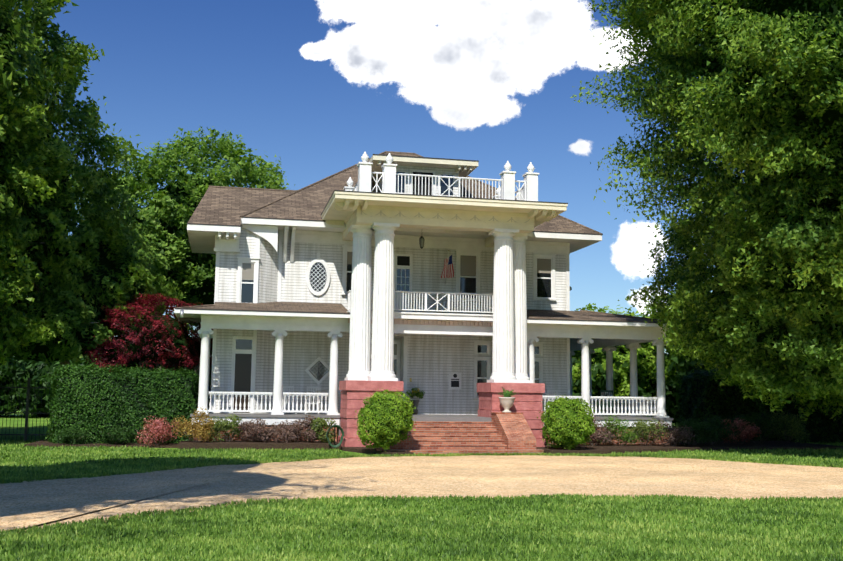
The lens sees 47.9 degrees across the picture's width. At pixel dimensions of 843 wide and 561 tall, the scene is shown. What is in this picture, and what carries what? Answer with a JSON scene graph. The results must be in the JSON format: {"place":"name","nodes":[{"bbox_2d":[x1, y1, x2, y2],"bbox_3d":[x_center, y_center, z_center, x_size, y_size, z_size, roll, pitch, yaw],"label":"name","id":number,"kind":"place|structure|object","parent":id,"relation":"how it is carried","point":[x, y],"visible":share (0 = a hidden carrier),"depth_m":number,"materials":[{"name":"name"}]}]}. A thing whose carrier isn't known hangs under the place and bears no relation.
{"place":"outdoors","nodes":[
{"label":"outdoors","id":0,"kind":"place"},
{"bbox_2d":[16,0,743,352],"label":"sky","id":1,"kind":"structure","parent":0,"point":[317,86],"materials":[{"name":"blue"}]},
{"bbox_2d":[0,410,842,560],"bbox_3d":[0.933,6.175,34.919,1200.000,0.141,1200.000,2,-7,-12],"label":"lawn","id":2,"kind":"structure","parent":0,"point":[577,527],"depth_m":14.63,"materials":[{"name":"green plant"}]},
{"bbox_2d":[0,378,52,440],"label":"iron gate","id":3,"kind":"structure","parent":2,"relation":"on","point":[27,413],"depth_m":37.72,"materials":[{"name":"black"}]},
{"bbox_2d":[0,0,78,84],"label":"tree","id":4,"kind":"object","parent":2,"relation":"on","point":[27,8],"visible":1,"depth_m":14.58,"materials":[{"name":"green plant"}]},
{"bbox_2d":[0,0,104,366],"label":"tree","id":5,"kind":"object","parent":2,"relation":"on","point":[44,76],"visible":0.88,"depth_m":34.98,"materials":[{"name":"green plant"}]},
{"bbox_2d":[0,3,175,436],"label":"tree","id":6,"kind":"object","parent":2,"relation":"on","point":[79,282],"visible":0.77,"depth_m":39.17,"materials":[{"name":"green plant"}]},
{"bbox_2d":[44,360,198,443],"bbox_3d":[-11.344,4.672,36.455,5.927,3.283,3.125,2,-7,-12],"label":"hedge","id":7,"kind":"object","parent":2,"relation":"on","point":[95,405],"visible":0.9,"depth_m":35.56,"materials":[{"name":"green plant"}]},
{"bbox_2d":[82,290,212,377],"bbox_3d":[-11.205,3.579,39.792,5.802,6.313,4.578,2,-7,-12],"label":"maple tree","id":8,"kind":"object","parent":2,"relation":"on","point":[157,338],"visible":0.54,"depth_m":38.88,"materials":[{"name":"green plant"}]},
{"bbox_2d":[26,126,294,407],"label":"tree","id":9,"kind":"object","parent":2,"relation":"on","point":[163,218],"visible":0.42,"depth_m":50.60,"materials":[{"name":"green plant"}]},
{"bbox_2d":[326,423,343,447],"bbox_3d":[-3.103,5.564,34.041,0.661,0.855,0.213,2,-7,-12],"label":"garden hose reel","id":10,"kind":"object","parent":2,"relation":"on","point":[341,440],"visible":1,"depth_m":34.01,"materials":[{"name":"green metal"}]},
{"bbox_2d":[0,307,720,427],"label":"treeline","id":11,"kind":"object","parent":2,"relation":"on","point":[38,372],"visible":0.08,"depth_m":60.41,"materials":[{"name":"green plant"}]},
{"bbox_2d":[354,388,415,451],"bbox_3d":[-1.196,4.729,31.818,2.142,2.221,2.102,2,-7,-12],"label":"ball bush","id":12,"kind":"object","parent":2,"relation":"on","point":[385,420],"visible":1,"depth_m":31.26,"materials":[{"name":"green plant"}]},
{"bbox_2d":[210,225,571,414],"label":"house walls","id":13,"kind":"structure","parent":2,"relation":"on","point":[446,374],"depth_m":39.85,"materials":[{"name":"white wood"}]},
{"bbox_2d":[187,151,602,262],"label":"house roof","id":14,"kind":"structure","parent":13,"relation":"on","point":[263,213],"depth_m":40.30,"materials":[{"name":"brown"}]},
{"bbox_2d":[441,250,453,283],"bbox_3d":[1.151,-0.577,40.165,0.483,1.328,0.915,-1,-7,14],"label":"flag on pole","id":15,"kind":"object","parent":13,"relation":"attached to","point":[448,271],"visible":1,"depth_m":39.96,"materials":[{"name":"multicoloured fabric"}]},
{"bbox_2d":[0,455,842,532],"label":"gravel drive","id":16,"kind":"structure","parent":2,"relation":"on","point":[38,503],"depth_m":21.82,"materials":[{"name":"beige gravel"}]},
{"bbox_2d":[174,302,672,443],"bbox_3d":[-0.364,4.261,42.845,20.506,5.814,15.500,2,-7,-12],"label":"porch","id":17,"kind":"object","parent":2,"relation":"on","point":[586,332],"visible":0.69,"depth_m":37.64,"materials":[{"name":"wood"}]},
{"bbox_2d":[209,355,219,413],"bbox_3d":[-8.013,3.958,36.147,0.630,2.222,0.360,2,-7,-12],"label":"birdcage","id":18,"kind":"object","parent":17,"relation":"on","point":[217,379],"visible":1,"depth_m":36.14,"materials":[{"name":"white metal"}]},
{"bbox_2d":[405,388,424,414],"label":"flower pot","id":19,"kind":"object","parent":17,"relation":"on","point":[417,393],"depth_m":39.24,"materials":[{"name":"grey ceramic"}]},
{"bbox_2d":[282,292,615,416],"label":"porch chairs","id":20,"kind":"object","parent":17,"relation":"on","point":[602,392],"visible":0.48,"depth_m":39.14,"materials":[{"name":"white wood"}]},
{"bbox_2d":[24,440,842,455],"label":"mulch beds","id":21,"kind":"object","parent":2,"relation":"on","point":[607,448],"visible":0.58,"depth_m":34.56,"materials":[{"name":"brown soil"}]},
{"bbox_2d":[54,428,89,444],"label":"shrub","id":22,"kind":"object","parent":21,"relation":"on","point":[68,435],"visible":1,"depth_m":34.33,"materials":[{"name":"green plant"}]},
{"bbox_2d":[102,425,137,444],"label":"shrub","id":23,"kind":"object","parent":21,"relation":"on","point":[115,436],"visible":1,"depth_m":34.45,"materials":[{"name":"green plant"}]},
{"bbox_2d":[135,415,178,446],"bbox_3d":[-9.600,5.527,34.741,1.750,1.151,2.226,2,-7,-12],"label":"shrub","id":24,"kind":"object","parent":21,"relation":"on","point":[156,428],"visible":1,"depth_m":34.40,"materials":[{"name":"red plant"}]},
{"bbox_2d":[171,406,217,441],"bbox_3d":[-8.072,5.301,34.232,1.638,1.515,1.461,-3,-8,31],"label":"shrub","id":25,"kind":"object","parent":21,"relation":"on","point":[187,430],"visible":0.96,"depth_m":34.06,"materials":[{"name":"yellow plant"}]},
{"bbox_2d":[206,414,242,441],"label":"shrub","id":26,"kind":"object","parent":21,"relation":"on","point":[224,424],"visible":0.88,"depth_m":34.53,"materials":[{"name":"green plant"}]},
{"bbox_2d":[234,418,272,441],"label":"shrub","id":27,"kind":"object","parent":21,"relation":"on","point":[252,427],"visible":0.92,"depth_m":34.70,"materials":[{"name":"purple plant"}]},
{"bbox_2d":[255,419,301,442],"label":"shrub","id":28,"kind":"object","parent":21,"relation":"on","point":[282,432],"visible":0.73,"depth_m":34.80,"materials":[{"name":"purple plant"}]},
{"bbox_2d":[287,415,323,441],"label":"shrub","id":29,"kind":"object","parent":21,"relation":"on","point":[307,433],"visible":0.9,"depth_m":34.93,"materials":[{"name":"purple plant"}]},
{"bbox_2d":[304,416,337,442],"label":"shrub","id":30,"kind":"object","parent":21,"relation":"on","point":[318,421],"visible":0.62,"depth_m":34.88,"materials":[{"name":"green plant"}]},
{"bbox_2d":[586,415,616,445],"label":"shrub","id":31,"kind":"object","parent":21,"relation":"on","point":[602,434],"visible":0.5,"depth_m":37.10,"materials":[{"name":"purple plant"}]},
{"bbox_2d":[596,415,642,445],"bbox_3d":[7.814,5.973,37.417,1.675,1.334,1.462,-3,-8,26],"label":"shrub","id":32,"kind":"object","parent":21,"relation":"on","point":[627,436],"visible":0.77,"depth_m":37.32,"materials":[{"name":"green plant"}]},
{"bbox_2d":[624,418,668,445],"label":"shrub","id":33,"kind":"object","parent":21,"relation":"on","point":[642,428],"visible":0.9,"depth_m":37.43,"materials":[{"name":"green plant"}]},
{"bbox_2d":[651,420,694,445],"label":"shrub","id":34,"kind":"object","parent":21,"relation":"on","point":[675,434],"visible":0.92,"depth_m":37.58,"materials":[{"name":"purple plant"}]},
{"bbox_2d":[672,418,721,444],"bbox_3d":[11.036,6.176,38.446,1.717,1.253,2.017,7,-9,-41],"label":"shrub","id":35,"kind":"object","parent":21,"relation":"on","point":[695,426],"visible":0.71,"depth_m":38.28,"materials":[{"name":"green plant"}]},
{"bbox_2d":[695,412,744,443],"bbox_3d":[12.234,6.185,39.372,1.973,1.487,2.069,2,-7,-12],"label":"shrub","id":36,"kind":"object","parent":21,"relation":"on","point":[714,423],"visible":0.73,"depth_m":39.21,"materials":[{"name":"green plant"}]},
{"bbox_2d":[717,417,761,443],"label":"shrub","id":37,"kind":"object","parent":21,"relation":"on","point":[751,433],"visible":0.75,"depth_m":39.79,"materials":[{"name":"red plant"}]},
{"bbox_2d":[728,411,785,442],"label":"shrub","id":38,"kind":"object","parent":21,"relation":"on","point":[764,423],"visible":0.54,"depth_m":40.85,"materials":[{"name":"green plant"}]},
{"bbox_2d":[762,411,810,442],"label":"shrub","id":39,"kind":"object","parent":21,"relation":"on","point":[795,428],"visible":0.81,"depth_m":41.55,"materials":[{"name":"green plant"}]},
{"bbox_2d":[321,152,567,446],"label":"portico","id":40,"kind":"structure","parent":2,"relation":"on","point":[506,219],"depth_m":36.05,"materials":[{"name":"paint"}]},
{"bbox_2d":[419,236,424,248],"bbox_3d":[0.019,-1.866,38.355,0.232,1.190,0.202,2,-7,-12],"label":"hanging lantern","id":41,"kind":"object","parent":40,"relation":"hanging from","point":[421,240],"visible":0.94,"depth_m":38.25,"materials":[{"name":"black metal"}]},
{"bbox_2d":[374,412,543,454],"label":"entry steps","id":42,"kind":"structure","parent":2,"relation":"on","point":[505,432],"depth_m":33.61,"materials":[{"name":"brick"}]},
{"bbox_2d":[499,387,515,412],"bbox_3d":[3.181,4.434,35.299,0.806,0.944,0.724,6,-9,-37],"label":"urn planter","id":43,"kind":"object","parent":42,"relation":"on","point":[506,401],"visible":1,"depth_m":35.09,"materials":[{"name":"ceramic"}]},
{"bbox_2d":[537,394,597,449],"bbox_3d":[5.333,5.181,34.398,2.108,2.102,2.198,2,-7,-12],"label":"ball bush","id":44,"kind":"object","parent":2,"relation":"on","point":[566,421],"visible":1,"depth_m":33.84,"materials":[{"name":"green plant"}]},
{"bbox_2d":[572,292,712,397],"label":"tree","id":45,"kind":"object","parent":2,"relation":"on","point":[618,354],"visible":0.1,"depth_m":57.53,"materials":[{"name":"green plant"}]},
{"bbox_2d":[569,0,842,426],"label":"tree","id":46,"kind":"object","parent":2,"relation":"on","point":[759,100],"visible":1,"depth_m":31.18,"materials":[{"name":"green plant"}]},
{"bbox_2d":[678,368,842,442],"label":"hedge","id":47,"kind":"object","parent":2,"relation":"on","point":[701,394],"visible":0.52,"depth_m":44.39,"materials":[{"name":"green plant"}]}
]}

